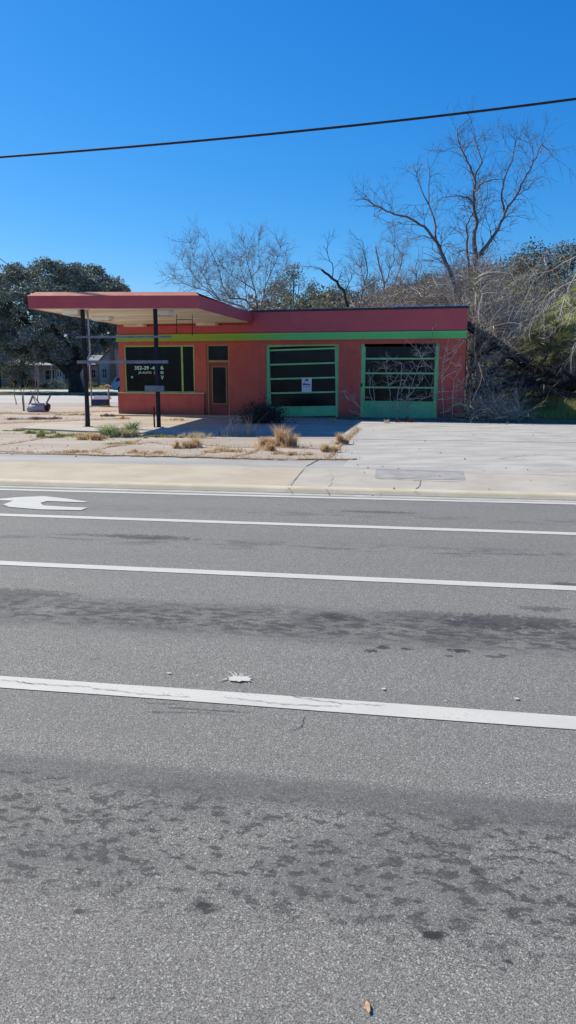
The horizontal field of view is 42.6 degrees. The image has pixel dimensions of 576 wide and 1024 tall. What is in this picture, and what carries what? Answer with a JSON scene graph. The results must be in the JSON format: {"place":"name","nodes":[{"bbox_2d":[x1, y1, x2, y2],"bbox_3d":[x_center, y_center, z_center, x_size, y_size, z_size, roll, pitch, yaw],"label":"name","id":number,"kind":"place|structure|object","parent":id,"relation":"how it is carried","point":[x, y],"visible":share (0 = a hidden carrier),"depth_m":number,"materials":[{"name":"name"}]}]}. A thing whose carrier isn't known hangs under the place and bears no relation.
{"place":"outdoors","nodes":[
{"label":"outdoors","id":0,"kind":"place"},
{"bbox_2d":[0,395,117,401],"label":"street","id":1,"kind":"structure","parent":0,"point":[53,398],"depth_m":52.77,"materials":[{"name":"asphalt"}]},
{"bbox_2d":[0,390,117,393],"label":"street","id":2,"kind":"structure","parent":0,"point":[54,391],"depth_m":78.41,"materials":[{"name":"asphalt"}]},
{"bbox_2d":[110,376,119,391],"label":"parked suv","id":3,"kind":"object","parent":2,"relation":"on","point":[115,383],"visible":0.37,"depth_m":72.11,"materials":[{"name":"silver metal"}]},
{"bbox_2d":[96,347,118,385],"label":"gabled house","id":4,"kind":"structure","parent":0,"point":[108,373],"depth_m":105.92,"materials":[{"name":"beige"}]},
{"bbox_2d":[102,368,107,378],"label":"window","id":5,"kind":"structure","parent":4,"relation":"in","point":[104,370],"depth_m":106.14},
{"bbox_2d":[0,461,305,485],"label":"pavement","id":6,"kind":"structure","parent":0,"point":[238,475],"depth_m":12.22,"materials":[{"name":"beige concrete"}]},
{"bbox_2d":[0,454,346,467],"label":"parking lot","id":7,"kind":"structure","parent":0,"point":[298,463],"depth_m":14.11,"materials":[{"name":"concrete"}]},
{"bbox_2d":[0,402,358,459],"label":"forecourt","id":8,"kind":"structure","parent":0,"point":[315,434],"depth_m":19.83,"materials":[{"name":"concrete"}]},
{"bbox_2d":[4,428,39,431],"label":"grass tuft","id":9,"kind":"object","parent":8,"relation":"on","point":[19,429],"visible":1,"depth_m":21.02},
{"bbox_2d":[19,342,42,402],"bbox_3d":[-10.697,-5.630,30.764,1.086,2.914,0.574,-1,11,-6],"label":"sapling","id":10,"kind":"object","parent":8,"relation":"on","point":[36,378],"visible":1,"depth_m":30.84,"materials":[{"name":"brown plant"}]},
{"bbox_2d":[13,430,57,434],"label":"grass tuft","id":11,"kind":"object","parent":8,"relation":"on","point":[34,432],"visible":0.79,"depth_m":20.12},
{"bbox_2d":[26,395,50,411],"bbox_3d":[-10.434,-4.563,31.033,1.024,0.709,0.529,-2,11,-8],"label":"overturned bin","id":12,"kind":"object","parent":8,"relation":"on","point":[39,407],"visible":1,"depth_m":30.86,"materials":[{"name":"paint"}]},
{"bbox_2d":[4,416,73,419],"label":"grass tuft","id":13,"kind":"object","parent":8,"relation":"on","point":[38,418],"visible":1,"depth_m":26.07,"materials":[{"name":"brown plant"}]},
{"bbox_2d":[30,431,64,437],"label":"grass tuft","id":14,"kind":"object","parent":8,"relation":"on","point":[43,434],"visible":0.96,"depth_m":18.89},
{"bbox_2d":[48,449,88,453],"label":"grass tuft","id":15,"kind":"object","parent":8,"relation":"on","point":[77,450],"visible":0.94,"depth_m":15.40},
{"bbox_2d":[63,432,97,437],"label":"grass tuft","id":16,"kind":"object","parent":8,"relation":"on","point":[70,434],"visible":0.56,"depth_m":19.21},
{"bbox_2d":[67,431,119,440],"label":"grass tuft","id":17,"kind":"object","parent":8,"relation":"on","point":[90,435],"visible":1,"depth_m":18.24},
{"bbox_2d":[89,366,111,406],"bbox_3d":[-9.071,-6.100,35.831,0.938,1.950,0.540,1,11,6],"label":"sign","id":18,"kind":"object","parent":8,"relation":"on","point":[100,400],"visible":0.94,"depth_m":35.72,"materials":[{"name":"metal"}]},
{"bbox_2d":[22,424,219,435],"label":"pump island","id":19,"kind":"structure","parent":8,"relation":"on","point":[81,428],"depth_m":20.96,"materials":[{"name":"grey concrete"}]},
{"bbox_2d":[90,423,154,437],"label":"grass tuft","id":20,"kind":"object","parent":8,"relation":"on","point":[112,431],"visible":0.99,"depth_m":19.02,"materials":[{"name":"green plant"}]},
{"bbox_2d":[102,441,144,444],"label":"grass tuft","id":21,"kind":"object","parent":8,"relation":"on","point":[127,442],"visible":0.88,"depth_m":17.23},
{"bbox_2d":[123,421,145,432],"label":"grass tuft","id":22,"kind":"object","parent":8,"relation":"on","point":[133,425],"visible":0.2,"depth_m":19.47,"materials":[{"name":"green plant"}]},
{"bbox_2d":[123,448,175,455],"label":"grass tuft","id":23,"kind":"object","parent":8,"relation":"on","point":[145,451],"visible":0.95,"depth_m":15.21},
{"bbox_2d":[143,433,187,437],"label":"grass tuft","id":24,"kind":"object","parent":8,"relation":"on","point":[159,435],"visible":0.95,"depth_m":18.95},
{"bbox_2d":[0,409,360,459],"bbox_3d":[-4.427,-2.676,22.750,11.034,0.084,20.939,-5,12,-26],"label":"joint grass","id":25,"kind":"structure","parent":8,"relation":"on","point":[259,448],"depth_m":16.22,"materials":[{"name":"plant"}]},
{"bbox_2d":[163,436,215,448],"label":"grass tuft","id":26,"kind":"object","parent":8,"relation":"on","point":[195,442],"visible":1,"depth_m":16.28,"materials":[{"name":"plant"}]},
{"bbox_2d":[171,428,226,438],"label":"grass tuft","id":27,"kind":"object","parent":8,"relation":"on","point":[198,435],"visible":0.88,"depth_m":18.93,"materials":[{"name":"plant"}]},
{"bbox_2d":[203,446,246,452],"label":"grass tuft","id":28,"kind":"object","parent":8,"relation":"on","point":[216,450],"visible":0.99,"depth_m":15.50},
{"bbox_2d":[209,411,264,436],"bbox_3d":[-1.261,-2.331,19.175,1.570,0.739,0.683,-3,11,-18],"label":"grass tuft","id":29,"kind":"object","parent":8,"relation":"on","point":[246,430],"visible":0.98,"depth_m":19.12,"materials":[{"name":"plant"}]},
{"bbox_2d":[28,292,468,426],"bbox_3d":[-0.340,-5.453,27.108,13.400,3.958,14.879,3,11,13],"label":"service station","id":30,"kind":"object","parent":8,"relation":"on","point":[219,356],"visible":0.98,"depth_m":26.72,"materials":[{"name":"red paint"}]},
{"bbox_2d":[76,335,171,391],"bbox_3d":[-4.761,-4.309,21.488,2.833,1.591,0.075,1,11,5],"label":"sign frame","id":31,"kind":"object","parent":30,"relation":"attached to","point":[154,388],"visible":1,"depth_m":21.46,"materials":[{"name":"metal"}]},
{"bbox_2d":[124,345,194,392],"bbox_3d":[-4.920,-5.484,28.344,2.880,1.762,0.070,3,11,13],"label":"window","id":32,"kind":"structure","parent":30,"relation":"in","point":[177,375],"depth_m":28.31,"materials":[{"name":"glass"}]},
{"bbox_2d":[209,363,228,414],"bbox_3d":[-2.615,-4.649,27.953,0.760,1.965,0.097,3,11,13],"label":"door","id":33,"kind":"structure","parent":30,"relation":"in","point":[218,372],"depth_m":27.97,"materials":[{"name":"paint"}]},
{"bbox_2d":[269,346,335,415],"bbox_3d":[0.537,-4.782,27.210,2.604,2.564,0.055,3,11,13],"label":"overhead door","id":34,"kind":"structure","parent":30,"relation":"in","point":[321,363],"depth_m":27.19,"materials":[{"name":"green paint"}]},
{"bbox_2d":[302,378,311,391],"bbox_3d":[0.685,-4.670,27.146,0.370,0.520,0.022,3,11,13],"label":"paper sign","id":35,"kind":"object","parent":30,"relation":"attached to","point":[306,384],"visible":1,"depth_m":27.15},
{"bbox_2d":[363,346,435,417],"bbox_3d":[3.965,-4.626,26.391,2.546,2.507,0.055,3,11,13],"label":"overhead door","id":36,"kind":"structure","parent":30,"relation":"in","point":[371,354],"depth_m":26.38,"materials":[{"name":"green paint"}]},
{"bbox_2d":[435,334,464,416],"bbox_3d":[5.717,-4.721,25.746,1.268,2.865,0.540,0,11,0],"label":"wall vine","id":37,"kind":"object","parent":30,"relation":"attached to","point":[438,399],"depth_m":25.68,"materials":[{"name":"plant"}]},
{"bbox_2d":[441,358,473,417],"bbox_3d":[5.978,-4.337,25.578,1.363,2.156,0.467,1,11,5],"label":"wall vine","id":38,"kind":"object","parent":30,"relation":"attached to","point":[456,391],"depth_m":25.64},
{"bbox_2d":[226,395,295,423],"bbox_3d":[-0.905,-3.237,24.316,2.597,1.480,1.914,0,11,0],"label":"dead shrub","id":39,"kind":"object","parent":8,"relation":"on","point":[257,413],"visible":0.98,"depth_m":24.09,"materials":[{"name":"brown plant"}]},
{"bbox_2d":[252,442,281,450],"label":"grass tuft","id":40,"kind":"object","parent":8,"relation":"on","point":[269,446],"visible":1,"depth_m":15.71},
{"bbox_2d":[252,424,310,446],"bbox_3d":[-0.193,-1.761,16.714,1.458,0.536,1.000,0,11,0],"label":"grass tuft","id":41,"kind":"object","parent":8,"relation":"on","point":[280,439],"visible":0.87,"depth_m":16.60,"materials":[{"name":"plant"}]},
{"bbox_2d":[261,450,324,455],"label":"grass tuft","id":42,"kind":"object","parent":8,"relation":"on","point":[288,453],"visible":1,"depth_m":14.98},
{"bbox_2d":[320,443,347,451],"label":"grass tuft","id":43,"kind":"object","parent":8,"relation":"on","point":[325,448],"visible":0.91,"depth_m":15.48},
{"bbox_2d":[329,432,353,443],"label":"grass tuft","id":44,"kind":"object","parent":8,"relation":"on","point":[341,439],"visible":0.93,"depth_m":17.18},
{"bbox_2d":[0,487,575,1023],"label":"road","id":45,"kind":"structure","parent":0,"point":[352,799],"depth_m":3.32,"materials":[{"name":"asphalt"}]},
{"bbox_2d":[219,671,256,684],"bbox_3d":[-0.268,0.939,4.183,0.234,0.001,0.166,2,11,9],"label":"paint splat","id":46,"kind":"object","parent":45,"relation":"on","point":[239,678],"visible":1,"depth_m":4.17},
{"bbox_2d":[0,479,575,499],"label":"kerb","id":47,"kind":"structure","parent":45,"relation":"on","point":[343,490],"depth_m":10.67,"materials":[{"name":"concrete"}]},
{"bbox_2d":[16,485,565,499],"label":"kerb joint","id":48,"kind":"object","parent":47,"relation":"on","point":[295,492],"visible":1,"depth_m":10.59,"materials":[{"name":"concrete"}]},
{"bbox_2d":[0,485,575,502],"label":"gutter","id":49,"kind":"object","parent":45,"relation":"on","point":[420,497],"visible":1,"depth_m":10.50,"materials":[{"name":"concrete"}]},
{"bbox_2d":[365,997,369,1012],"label":"fallen leaf","id":50,"kind":"object","parent":45,"relation":"on","point":[367,1004],"visible":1,"depth_m":2.02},
{"bbox_2d":[0,98,575,157],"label":"power cable","id":51,"kind":"object","parent":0,"point":[317,129],"visible":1,"depth_m":21.25,"materials":[{"name":"rubber"}]},
{"bbox_2d":[0,386,575,478],"bbox_3d":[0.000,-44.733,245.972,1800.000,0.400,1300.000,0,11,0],"label":"ground","id":52,"kind":"structure","parent":0,"point":[561,421],"depth_m":26.20,"materials":[{"name":"concrete"}]},
{"bbox_2d":[0,362,13,386],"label":"bungalow","id":53,"kind":"object","parent":52,"relation":"on","point":[4,382],"visible":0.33,"depth_m":100.45,"materials":[{"name":"grey"}]},
{"bbox_2d":[0,320,42,387],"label":"evergreen tree","id":54,"kind":"object","parent":52,"relation":"on","point":[12,369],"visible":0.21,"depth_m":94.40,"materials":[{"name":"green plant"}]},
{"bbox_2d":[0,340,45,387],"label":"evergreen tree","id":55,"kind":"object","parent":52,"relation":"on","point":[27,369],"visible":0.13,"depth_m":96.05,"materials":[{"name":"green plant"}]},
{"bbox_2d":[18,374,36,386],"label":"bush","id":56,"kind":"object","parent":52,"relation":"on","point":[26,382],"visible":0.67,"depth_m":96.38,"materials":[{"name":"green plant"}]},
{"bbox_2d":[13,359,91,386],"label":"bungalow","id":57,"kind":"object","parent":52,"relation":"on","point":[53,371],"visible":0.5,"depth_m":102.24,"materials":[{"name":"grey"}]},
{"bbox_2d":[44,369,54,379],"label":"window","id":58,"kind":"structure","parent":57,"relation":"in","point":[47,375],"depth_m":102.20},
{"bbox_2d":[56,370,62,382],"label":"door","id":59,"kind":"structure","parent":57,"relation":"in","point":[57,371],"depth_m":102.25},
{"bbox_2d":[43,378,64,386],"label":"bush","id":60,"kind":"object","parent":52,"relation":"on","point":[55,381],"visible":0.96,"depth_m":95.49,"materials":[{"name":"green plant"}]},
{"bbox_2d":[0,386,117,394],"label":"lawn grass","id":61,"kind":"structure","parent":52,"relation":"on","point":[48,387],"depth_m":66.96,"materials":[{"name":"plant"}]},
{"bbox_2d":[0,256,131,392],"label":"live oak","id":62,"kind":"object","parent":52,"relation":"on","point":[46,338],"visible":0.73,"depth_m":70.34,"materials":[{"name":"green plant"}]},
{"bbox_2d":[83,381,106,387],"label":"bush","id":63,"kind":"object","parent":52,"relation":"on","point":[96,384],"visible":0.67,"depth_m":95.55,"materials":[{"name":"green plant"}]},
{"bbox_2d":[89,355,102,385],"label":"bungalow","id":64,"kind":"object","parent":52,"relation":"on","point":[94,372],"visible":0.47,"depth_m":110.17,"materials":[{"name":"grey"}]},
{"bbox_2d":[151,209,306,311],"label":"bare tree","id":65,"kind":"object","parent":52,"relation":"on","point":[232,291],"visible":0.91,"depth_m":44.72,"materials":[{"name":"brown plant"}]},
{"bbox_2d":[250,278,295,309],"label":"evergreen tree","id":66,"kind":"object","parent":52,"relation":"on","point":[272,295],"visible":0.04,"depth_m":68.87,"materials":[{"name":"green plant"}]},
{"bbox_2d":[266,262,316,309],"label":"evergreen tree","id":67,"kind":"object","parent":52,"relation":"on","point":[292,274],"visible":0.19,"depth_m":63.44,"materials":[{"name":"green plant"}]},
{"bbox_2d":[295,294,312,308],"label":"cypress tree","id":68,"kind":"object","parent":52,"relation":"on","point":[303,297],"visible":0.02,"depth_m":60.71,"materials":[{"name":"green plant"}]},
{"bbox_2d":[301,277,319,298],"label":"evergreen tree","id":69,"kind":"object","parent":52,"relation":"on","point":[310,288],"visible":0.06,"depth_m":67.23,"materials":[{"name":"green plant"}]},
{"bbox_2d":[307,284,335,308],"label":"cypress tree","id":70,"kind":"object","parent":52,"relation":"on","point":[319,294],"visible":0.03,"depth_m":57.84,"materials":[{"name":"green plant"}]},
{"bbox_2d":[329,281,356,306],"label":"evergreen tree","id":71,"kind":"object","parent":52,"relation":"on","point":[339,291],"visible":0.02,"depth_m":74.67,"materials":[{"name":"green plant"}]},
{"bbox_2d":[336,289,364,303],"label":"evergreen tree","id":72,"kind":"object","parent":52,"relation":"on","point":[351,293],"visible":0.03,"depth_m":72.00,"materials":[{"name":"green plant"}]},
{"bbox_2d":[342,389,366,416],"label":"bare shrub","id":73,"kind":"object","parent":52,"relation":"on","point":[355,403],"visible":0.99,"depth_m":26.46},
{"bbox_2d":[352,272,382,305],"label":"evergreen tree","id":74,"kind":"object","parent":52,"relation":"on","point":[368,288],"visible":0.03,"depth_m":70.97,"materials":[{"name":"green plant"}]},
{"bbox_2d":[247,282,574,345],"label":"undergrowth","id":75,"kind":"object","parent":52,"relation":"on","point":[321,300],"visible":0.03,"depth_m":50.42,"materials":[{"name":"green plant"}]},
{"bbox_2d":[416,320,448,416],"bbox_3d":[5.010,-4.917,25.495,1.372,3.319,0.821,0,11,0],"label":"bare shrub","id":76,"kind":"object","parent":52,"relation":"on","point":[434,367],"visible":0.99,"depth_m":25.47,"materials":[{"name":"brown plant"}]},
{"bbox_2d":[313,231,575,406],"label":"thicket","id":77,"kind":"object","parent":52,"relation":"on","point":[497,308],"visible":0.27,"depth_m":35.37,"materials":[{"name":"plant"}]},
{"bbox_2d":[298,226,380,306],"bbox_3d":[2.742,-10.696,38.572,4.878,8.132,2.918,0,11,0],"label":"bare tree","id":78,"kind":"object","parent":77,"relation":"on","point":[338,285],"visible":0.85,"depth_m":38.46,"materials":[{"name":"brown plant"}]},
{"bbox_2d":[339,217,419,305],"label":"bare tree","id":79,"kind":"object","parent":77,"relation":"on","point":[388,262],"visible":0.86,"depth_m":41.08,"materials":[{"name":"brown plant"}]},
{"bbox_2d":[349,136,477,356],"bbox_3d":[5.779,-12.141,35.718,7.162,11.958,4.632,-8,13,-36],"label":"bare tree","id":80,"kind":"object","parent":77,"relation":"on","point":[439,246],"visible":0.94,"depth_m":36.02,"materials":[{"name":"brown plant"}]},
{"bbox_2d":[393,246,470,305],"bbox_3d":[7.570,-10.702,40.029,5.020,7.620,3.097,-5,12,-23],"label":"bare tree","id":81,"kind":"object","parent":77,"relation":"on","point":[401,279],"visible":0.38,"depth_m":39.31,"materials":[{"name":"brown plant"}]},
{"bbox_2d":[339,262,574,395],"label":"vine foliage","id":82,"kind":"object","parent":52,"relation":"on","point":[399,286],"visible":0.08,"depth_m":37.73,"materials":[{"name":"brown plant"}]},
{"bbox_2d":[374,270,575,409],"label":"undergrowth","id":83,"kind":"object","parent":52,"relation":"on","point":[518,289],"visible":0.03,"depth_m":38.86,"materials":[{"name":"brown plant"}]},
{"bbox_2d":[473,360,513,394],"bbox_3d":[9.172,-5.664,32.916,2.318,2.274,2.325,0,11,0],"label":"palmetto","id":84,"kind":"object","parent":52,"relation":"on","point":[494,372],"visible":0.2,"depth_m":32.56,"materials":[{"name":"green plant"}]},
{"bbox_2d":[442,320,547,422],"bbox_3d":[7.205,-4.374,25.260,4.045,4.412,4.658,0,11,0],"label":"brush heap","id":85,"kind":"object","parent":52,"relation":"on","point":[480,403],"visible":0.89,"depth_m":25.14,"materials":[{"name":"plant"}]},
{"bbox_2d":[423,99,575,399],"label":"bare tree","id":86,"kind":"object","parent":52,"relation":"on","point":[477,219],"visible":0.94,"depth_m":36.77,"materials":[{"name":"brown plant"}]},
{"bbox_2d":[484,384,519,405],"bbox_3d":[9.175,-5.042,32.005,1.943,1.398,1.665,0,11,0],"label":"palmetto","id":87,"kind":"object","parent":52,"relation":"on","point":[505,393],"visible":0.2,"depth_m":32.00,"materials":[{"name":"green plant"}]},
{"bbox_2d":[487,359,525,383],"bbox_3d":[9.912,-6.037,34.142,2.748,2.549,2.689,0,11,0],"label":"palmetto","id":88,"kind":"object","parent":52,"relation":"on","point":[513,376],"visible":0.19,"depth_m":33.38,"materials":[{"name":"green plant"}]},
{"bbox_2d":[494,268,541,317],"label":"evergreen tree","id":89,"kind":"object","parent":52,"relation":"on","point":[516,284],"visible":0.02,"depth_m":52.22,"materials":[{"name":"green plant"}]},
{"bbox_2d":[464,308,575,411],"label":"fallen tree","id":90,"kind":"object","parent":52,"relation":"on","point":[519,358],"visible":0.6,"depth_m":30.31,"materials":[{"name":"brown plant"}]},
{"bbox_2d":[469,340,575,409],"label":"fallen tree","id":91,"kind":"object","parent":52,"relation":"on","point":[570,379],"visible":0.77,"depth_m":29.65,"materials":[{"name":"green plant"}]},
{"bbox_2d":[509,387,535,408],"bbox_3d":[9.994,-4.730,31.766,1.764,1.394,1.754,0,11,0],"label":"palmetto","id":92,"kind":"object","parent":52,"relation":"on","point":[524,395],"visible":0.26,"depth_m":31.46,"materials":[{"name":"green plant"}]},
{"bbox_2d":[500,330,547,391],"bbox_3d":[10.982,-6.562,33.947,2.791,3.652,2.624,0,11,0],"label":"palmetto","id":93,"kind":"object","parent":52,"relation":"on","point":[523,340],"visible":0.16,"depth_m":33.66,"materials":[{"name":"green plant"}]},
{"bbox_2d":[492,236,575,296],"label":"evergreen tree","id":94,"kind":"object","parent":52,"relation":"on","point":[530,264],"visible":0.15,"depth_m":56.59,"materials":[{"name":"green plant"}]},
{"bbox_2d":[507,394,575,418],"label":"tall bank grass","id":95,"kind":"structure","parent":52,"relation":"on","point":[568,404],"depth_m":29.39,"materials":[{"name":"plant"}]},
{"bbox_2d":[514,240,575,373],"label":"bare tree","id":96,"kind":"object","parent":52,"relation":"on","point":[560,307],"visible":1,"depth_m":28.07,"materials":[{"name":"brown plant"}]},
{"bbox_2d":[515,312,575,403],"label":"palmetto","id":97,"kind":"object","parent":52,"relation":"on","point":[552,325],"visible":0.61,"depth_m":31.71,"materials":[{"name":"green plant"}]},
{"bbox_2d":[527,350,571,401],"bbox_3d":[11.007,-5.479,31.027,2.013,2.612,2.184,9,14,38],"label":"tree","id":98,"kind":"object","parent":52,"relation":"on","point":[539,360],"visible":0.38,"depth_m":30.69,"materials":[{"name":"green plant"}]},
{"bbox_2d":[528,276,571,379],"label":"evergreen tree","id":99,"kind":"object","parent":52,"relation":"on","point":[546,284],"visible":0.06,"depth_m":47.94,"materials":[{"name":"green plant"}]},
{"bbox_2d":[525,239,575,366],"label":"evergreen tree","id":100,"kind":"object","parent":52,"relation":"on","point":[564,250],"visible":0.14,"depth_m":54.99,"materials":[{"name":"green plant"}]},
{"bbox_2d":[532,301,575,400],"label":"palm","id":101,"kind":"object","parent":52,"relation":"on","point":[573,329],"visible":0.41,"depth_m":31.73,"materials":[{"name":"green plant"}]},
{"bbox_2d":[535,328,575,400],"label":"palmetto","id":102,"kind":"object","parent":52,"relation":"on","point":[562,337],"visible":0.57,"depth_m":31.19,"materials":[{"name":"green plant"}]},
{"bbox_2d":[0,0,575,353],"label":"sky","id":103,"kind":"structure","parent":0,"point":[75,74],"materials":[{"name":"blue"}]},
{"bbox_2d":[288,468,575,492],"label":"pavement","id":104,"kind":"structure","parent":0,"point":[484,481],"depth_m":11.32,"materials":[{"name":"grey concrete"}]},
{"bbox_2d":[375,469,464,479],"bbox_3d":[2.130,-0.618,12.098,1.465,0.001,1.105,2,11,11],"label":"asphalt patch","id":105,"kind":"object","parent":104,"relation":"on","point":[417,474],"visible":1,"depth_m":12.07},
{"bbox_2d":[329,419,575,472],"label":"parking lot","id":106,"kind":"structure","parent":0,"point":[484,453],"depth_m":16.50,"materials":[{"name":"concrete"}]},
{"bbox_2d":[368,368,383,414],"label":"bare shrub","id":107,"kind":"object","parent":106,"relation":"on","point":[373,391],"visible":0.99,"depth_m":26.19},
{"bbox_2d":[373,354,402,417],"bbox_3d":[3.464,-4.447,25.917,1.326,2.392,0.679,0,11,0],"label":"bare shrub","id":108,"kind":"object","parent":106,"relation":"on","point":[388,385],"visible":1,"depth_m":25.85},
{"bbox_2d":[383,394,430,415],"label":"bare shrub","id":109,"kind":"object","parent":106,"relation":"on","point":[406,408],"visible":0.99,"depth_m":25.81,"materials":[{"name":"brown plant"}]},
{"bbox_2d":[389,335,442,417],"bbox_3d":[4.476,-4.713,25.607,2.143,3.023,0.885,0,11,0],"label":"bare shrub","id":110,"kind":"object","parent":106,"relation":"on","point":[414,377],"visible":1,"depth_m":25.61,"materials":[{"name":"plant"}]},
{"bbox_2d":[467,402,575,419],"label":"bank grass","id":111,"kind":"structure","parent":0,"point":[546,412],"depth_m":26.63,"materials":[{"name":"plant"}]},
{"bbox_2d":[550,266,575,323],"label":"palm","id":112,"kind":"object","parent":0,"point":[573,304],"visible":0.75,"depth_m":29.74,"materials":[{"name":"green plant"}]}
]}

